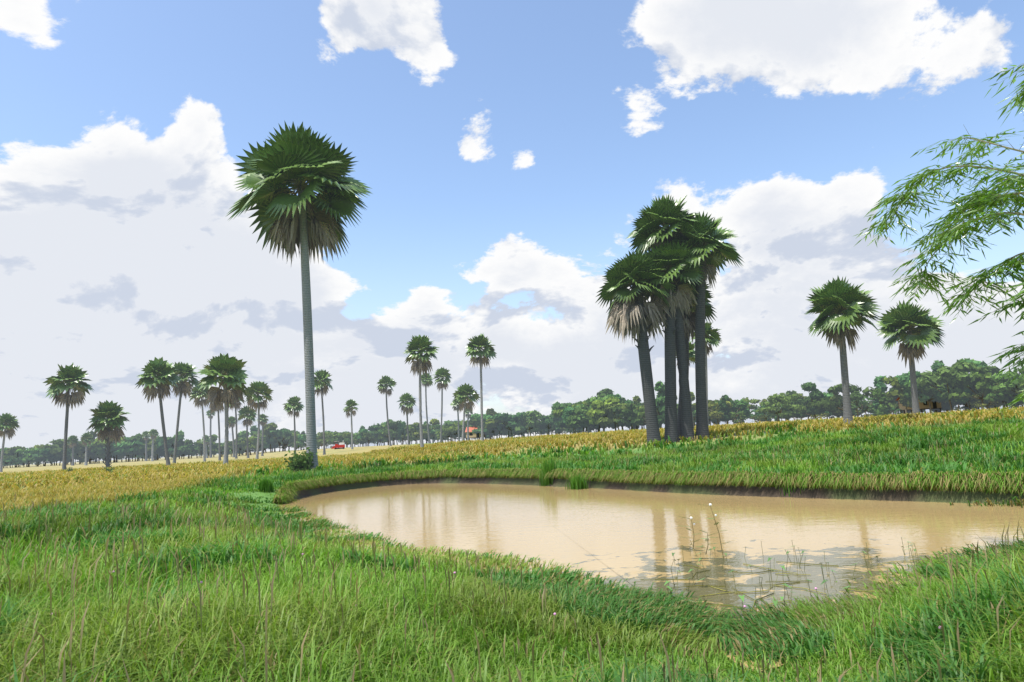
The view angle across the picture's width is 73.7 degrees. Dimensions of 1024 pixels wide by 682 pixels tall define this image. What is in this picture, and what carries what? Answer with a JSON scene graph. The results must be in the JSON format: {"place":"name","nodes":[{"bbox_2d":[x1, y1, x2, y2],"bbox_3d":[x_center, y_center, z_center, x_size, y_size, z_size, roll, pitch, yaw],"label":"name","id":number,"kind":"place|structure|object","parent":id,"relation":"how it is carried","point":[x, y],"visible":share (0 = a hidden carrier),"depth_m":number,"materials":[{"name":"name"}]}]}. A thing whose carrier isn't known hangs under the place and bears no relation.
{"place":"outdoors","nodes":[
{"label":"outdoors","id":0,"kind":"place"},
{"bbox_2d":[0,0,1023,463],"label":"sky","id":1,"kind":"structure","parent":0,"point":[508,152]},
{"bbox_2d":[3,417,1023,681],"bbox_3d":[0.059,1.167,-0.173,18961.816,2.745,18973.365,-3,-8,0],"label":"terrain","id":2,"kind":"structure","parent":0,"point":[925,495],"depth_m":24.97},
{"bbox_2d":[0,413,19,471],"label":"palm","id":3,"kind":"object","parent":2,"relation":"on","point":[8,423],"visible":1,"depth_m":162.35,"materials":[{"name":"green plant"}]},
{"bbox_2d":[43,363,94,469],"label":"palm","id":4,"kind":"object","parent":2,"relation":"on","point":[71,376],"visible":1,"depth_m":100.88,"materials":[{"name":"green plant"}]},
{"bbox_2d":[67,435,77,465],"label":"palm","id":5,"kind":"object","parent":2,"relation":"on","point":[71,439],"visible":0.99,"depth_m":273.67,"materials":[{"name":"green plant"}]},
{"bbox_2d":[80,432,92,465],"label":"palm","id":6,"kind":"object","parent":2,"relation":"on","point":[86,436],"visible":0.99,"depth_m":241.64,"materials":[{"name":"green plant"}]},
{"bbox_2d":[87,400,130,467],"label":"palm","id":7,"kind":"object","parent":2,"relation":"on","point":[106,419],"visible":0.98,"depth_m":102.81,"materials":[{"name":"green plant"}]},
{"bbox_2d":[141,431,150,460],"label":"palm","id":8,"kind":"object","parent":2,"relation":"on","point":[146,435],"visible":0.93,"depth_m":334.61,"materials":[{"name":"green plant"}]},
{"bbox_2d":[0,422,300,467],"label":"treeline","id":9,"kind":"object","parent":2,"relation":"on","point":[131,447],"visible":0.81,"depth_m":349.70,"materials":[{"name":"green plant"}]},
{"bbox_2d":[147,429,158,460],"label":"palm","id":10,"kind":"object","parent":2,"relation":"on","point":[153,433],"visible":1,"depth_m":298.83,"materials":[{"name":"green plant"}]},
{"bbox_2d":[135,357,180,466],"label":"palm","id":11,"kind":"object","parent":2,"relation":"on","point":[160,375],"visible":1,"depth_m":100.62,"materials":[{"name":"green plant"}]},
{"bbox_2d":[170,362,200,463],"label":"palm","id":12,"kind":"object","parent":2,"relation":"on","point":[185,372],"visible":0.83,"depth_m":125.60,"materials":[{"name":"green plant"}]},
{"bbox_2d":[187,385,208,460],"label":"palm","id":13,"kind":"object","parent":2,"relation":"on","point":[197,394],"visible":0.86,"depth_m":169.44,"materials":[{"name":"green plant"}]},
{"bbox_2d":[200,435,210,457],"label":"palm","id":14,"kind":"object","parent":2,"relation":"on","point":[207,440],"visible":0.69,"depth_m":332.29,"materials":[{"name":"green plant"}]},
{"bbox_2d":[206,409,215,457],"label":"palm","id":15,"kind":"object","parent":2,"relation":"on","point":[209,415],"visible":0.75,"depth_m":347.99,"materials":[{"name":"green plant"}]},
{"bbox_2d":[206,398,223,459],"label":"palm","id":16,"kind":"object","parent":2,"relation":"on","point":[218,409],"visible":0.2,"depth_m":176.37,"materials":[{"name":"green plant"}]},
{"bbox_2d":[197,353,248,464],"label":"palm","id":17,"kind":"object","parent":2,"relation":"on","point":[230,371],"visible":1,"depth_m":82.67,"materials":[{"name":"green plant"}]},
{"bbox_2d":[229,416,237,456],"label":"palm","id":18,"kind":"object","parent":2,"relation":"on","point":[231,421],"visible":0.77,"depth_m":281.32,"materials":[{"name":"green plant"}]},
{"bbox_2d":[229,397,244,458],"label":"palm","id":19,"kind":"object","parent":2,"relation":"on","point":[236,411],"visible":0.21,"depth_m":205.71,"materials":[{"name":"green plant"}]},
{"bbox_2d":[238,405,256,457],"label":"palm","id":20,"kind":"object","parent":2,"relation":"on","point":[247,421],"visible":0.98,"depth_m":206.43,"materials":[{"name":"green plant"}]},
{"bbox_2d":[243,381,273,458],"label":"palm","id":21,"kind":"object","parent":2,"relation":"on","point":[257,388],"visible":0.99,"depth_m":140.50,"materials":[{"name":"green plant"}]},
{"bbox_2d":[257,414,268,455],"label":"palm","id":22,"kind":"object","parent":2,"relation":"on","point":[263,420],"visible":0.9,"depth_m":267.97,"materials":[{"name":"green plant"}]},
{"bbox_2d":[282,396,304,450],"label":"palm","id":23,"kind":"object","parent":2,"relation":"on","point":[292,405],"visible":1,"depth_m":192.48,"materials":[{"name":"green plant"}]},
{"bbox_2d":[227,120,371,468],"bbox_3d":[-14.081,-2.868,45.508,9.737,23.844,9.471,-3,-8,0],"label":"palm","id":24,"kind":"object","parent":2,"relation":"on","point":[306,220],"visible":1,"depth_m":45.21,"materials":[{"name":"green plant"}]},
{"bbox_2d":[284,445,316,471],"bbox_3d":[-13.378,7.727,43.451,2.217,2.199,2.173,-3,-8,0],"label":"palm shrub","id":25,"kind":"object","parent":2,"relation":"on","point":[300,462],"visible":0.84,"depth_m":43.12,"materials":[{"name":"green plant"}]},
{"bbox_2d":[314,369,332,454],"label":"palm","id":26,"kind":"object","parent":2,"relation":"on","point":[322,380],"visible":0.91,"depth_m":159.20,"materials":[{"name":"green plant"}]},
{"bbox_2d":[330,441,344,448],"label":"combine harvester","id":27,"kind":"object","parent":2,"relation":"on","point":[340,445],"visible":1,"depth_m":219.85,"materials":[{"name":"red metal"}]},
{"bbox_2d":[343,399,358,448],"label":"palm","id":28,"kind":"object","parent":2,"relation":"on","point":[350,403],"visible":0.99,"depth_m":185.49,"materials":[{"name":"green plant"}]},
{"bbox_2d":[377,376,396,445],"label":"palm","id":29,"kind":"object","parent":2,"relation":"on","point":[384,382],"visible":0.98,"depth_m":199.76,"materials":[{"name":"green plant"}]},
{"bbox_2d":[397,393,415,444],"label":"palm","id":30,"kind":"object","parent":2,"relation":"on","point":[406,406],"visible":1,"depth_m":199.82,"materials":[{"name":"green plant"}]},
{"bbox_2d":[403,335,438,446],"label":"palm","id":31,"kind":"object","parent":2,"relation":"on","point":[422,363],"visible":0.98,"depth_m":106.55,"materials":[{"name":"green plant"}]},
{"bbox_2d":[421,373,433,442],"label":"palm","id":32,"kind":"object","parent":2,"relation":"on","point":[426,381],"visible":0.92,"depth_m":216.98,"materials":[{"name":"green plant"}]},
{"bbox_2d":[281,401,591,450],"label":"treeline","id":33,"kind":"object","parent":2,"relation":"on","point":[495,423],"visible":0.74,"depth_m":337.69,"materials":[{"name":"green plant"}]},
{"bbox_2d":[432,367,451,442],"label":"palm","id":34,"kind":"object","parent":2,"relation":"on","point":[441,372],"visible":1,"depth_m":188.85,"materials":[{"name":"green plant"}]},
{"bbox_2d":[450,398,459,441],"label":"palm","id":35,"kind":"object","parent":2,"relation":"on","point":[454,404],"visible":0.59,"depth_m":227.88,"materials":[{"name":"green plant"}]},
{"bbox_2d":[452,383,479,440],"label":"palm","id":36,"kind":"object","parent":2,"relation":"on","point":[464,392],"visible":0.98,"depth_m":155.60,"materials":[{"name":"green plant"}]},
{"bbox_2d":[465,409,472,440],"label":"palm","id":37,"kind":"object","parent":2,"relation":"on","point":[467,415],"visible":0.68,"depth_m":303.90,"materials":[{"name":"green plant"}]},
{"bbox_2d":[465,427,484,439],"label":"house","id":38,"kind":"structure","parent":2,"relation":"on","point":[474,435],"depth_m":323.95,"materials":[{"name":"beige"}]},
{"bbox_2d":[465,334,496,440],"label":"palm","id":39,"kind":"object","parent":2,"relation":"on","point":[480,342],"visible":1,"depth_m":120.74,"materials":[{"name":"green plant"}]},
{"bbox_2d":[52,553,940,645],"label":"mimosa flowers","id":40,"kind":"object","parent":2,"relation":"on","point":[201,582],"visible":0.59,"depth_m":6.53,"materials":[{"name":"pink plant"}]},
{"bbox_2d":[0,517,1023,681],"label":"grass","id":41,"kind":"structure","parent":2,"relation":"on","point":[272,624],"depth_m":5.49,"materials":[{"name":"green plant"}]},
{"bbox_2d":[0,476,1023,599],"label":"grass","id":42,"kind":"structure","parent":2,"relation":"on","point":[168,529],"depth_m":10.35,"materials":[{"name":"green plant"}]},
{"bbox_2d":[0,416,1023,521],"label":"grass","id":43,"kind":"structure","parent":2,"relation":"on","point":[869,451],"depth_m":28.40,"materials":[{"name":"green plant"}]},
{"bbox_2d":[0,406,1023,490],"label":"crop field","id":44,"kind":"structure","parent":2,"relation":"on","point":[442,452],"depth_m":56.69,"materials":[{"name":"yellow plant"}]},
{"bbox_2d":[253,451,808,496],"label":"grass tufts","id":45,"kind":"object","parent":2,"relation":"on","point":[576,483],"depth_m":27.37,"materials":[{"name":"green plant"}]},
{"bbox_2d":[551,381,664,433],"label":"trees","id":46,"kind":"object","parent":2,"relation":"on","point":[605,408],"visible":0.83,"depth_m":225.10,"materials":[{"name":"green plant"}]},
{"bbox_2d":[596,249,676,445],"bbox_3d":[9.490,0.526,50.964,6.055,15.084,5.394,-3,-8,0],"label":"palm","id":47,"kind":"object","parent":2,"relation":"on","point":[632,311],"visible":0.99,"depth_m":50.59,"materials":[{"name":"green plant"}]},
{"bbox_2d":[272,467,1023,503],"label":"bank fringe grass","id":48,"kind":"structure","parent":2,"relation":"on","point":[992,481],"depth_m":20.53,"materials":[{"name":"green plant"}]},
{"bbox_2d":[624,194,703,440],"bbox_3d":[12.338,-1.900,52.162,6.369,19.540,6.157,-3,-8,0],"label":"palm","id":49,"kind":"object","parent":2,"relation":"on","point":[664,213],"visible":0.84,"depth_m":51.72,"materials":[{"name":"green plant"}]},
{"bbox_2d":[633,239,704,443],"bbox_3d":[12.037,0.026,51.330,5.648,15.732,5.793,-3,-8,0],"label":"palm","id":50,"kind":"object","parent":2,"relation":"on","point":[670,259],"visible":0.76,"depth_m":51.13,"materials":[{"name":"green plant"}]},
{"bbox_2d":[676,341,694,427],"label":"palm","id":51,"kind":"object","parent":2,"relation":"on","point":[691,353],"visible":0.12,"depth_m":67.81,"materials":[{"name":"green plant"}]},
{"bbox_2d":[659,277,716,439],"bbox_3d":[13.859,1.172,53.561,5.000,13.739,4.847,-3,-8,0],"label":"palm","id":52,"kind":"object","parent":2,"relation":"on","point":[689,323],"visible":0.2,"depth_m":53.41,"materials":[{"name":"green plant"}]},
{"bbox_2d":[690,321,721,424],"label":"palm","id":53,"kind":"object","parent":2,"relation":"on","point":[714,338],"visible":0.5,"depth_m":72.03,"materials":[{"name":"green plant"}]},
{"bbox_2d":[669,211,743,439],"bbox_3d":[15.114,-1.274,51.954,5.688,17.889,6.110,4,-11,-40],"label":"palm","id":54,"kind":"object","parent":2,"relation":"on","point":[712,237],"visible":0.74,"depth_m":51.66,"materials":[{"name":"green plant"}]},
{"bbox_2d":[663,358,1023,425],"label":"treeline","id":55,"kind":"object","parent":2,"relation":"on","point":[978,386],"visible":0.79,"depth_m":190.72,"materials":[{"name":"green plant"}]},
{"bbox_2d":[805,276,881,424],"bbox_3d":[25.700,0.851,52.348,5.522,11.861,6.214,-3,-8,0],"label":"palm","id":56,"kind":"object","parent":2,"relation":"on","point":[852,306],"visible":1,"depth_m":51.95,"materials":[{"name":"green plant"}]},
{"bbox_2d":[874,300,944,414],"bbox_3d":[37.619,1.754,63.769,5.832,11.636,5.847,-3,-8,0],"label":"palm","id":57,"kind":"object","parent":2,"relation":"on","point":[898,322],"visible":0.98,"depth_m":63.51,"materials":[{"name":"green plant"}]},
{"bbox_2d":[895,397,941,412],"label":"house","id":58,"kind":"structure","parent":2,"relation":"on","point":[934,405],"depth_m":181.88,"materials":[{"name":"beige"}]},
{"bbox_2d":[855,63,1023,439],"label":"bamboo branches","id":59,"kind":"object","parent":2,"relation":"on","point":[977,203],"visible":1,"depth_m":8.99,"materials":[{"name":"green plant"}]},
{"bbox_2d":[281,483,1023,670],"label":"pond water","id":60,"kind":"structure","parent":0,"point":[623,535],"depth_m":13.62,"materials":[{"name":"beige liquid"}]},
{"bbox_2d":[647,503,968,627],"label":"pond weeds","id":61,"kind":"object","parent":60,"relation":"in","point":[755,591],"visible":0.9,"depth_m":8.89,"materials":[{"name":"green plant"}]}
]}

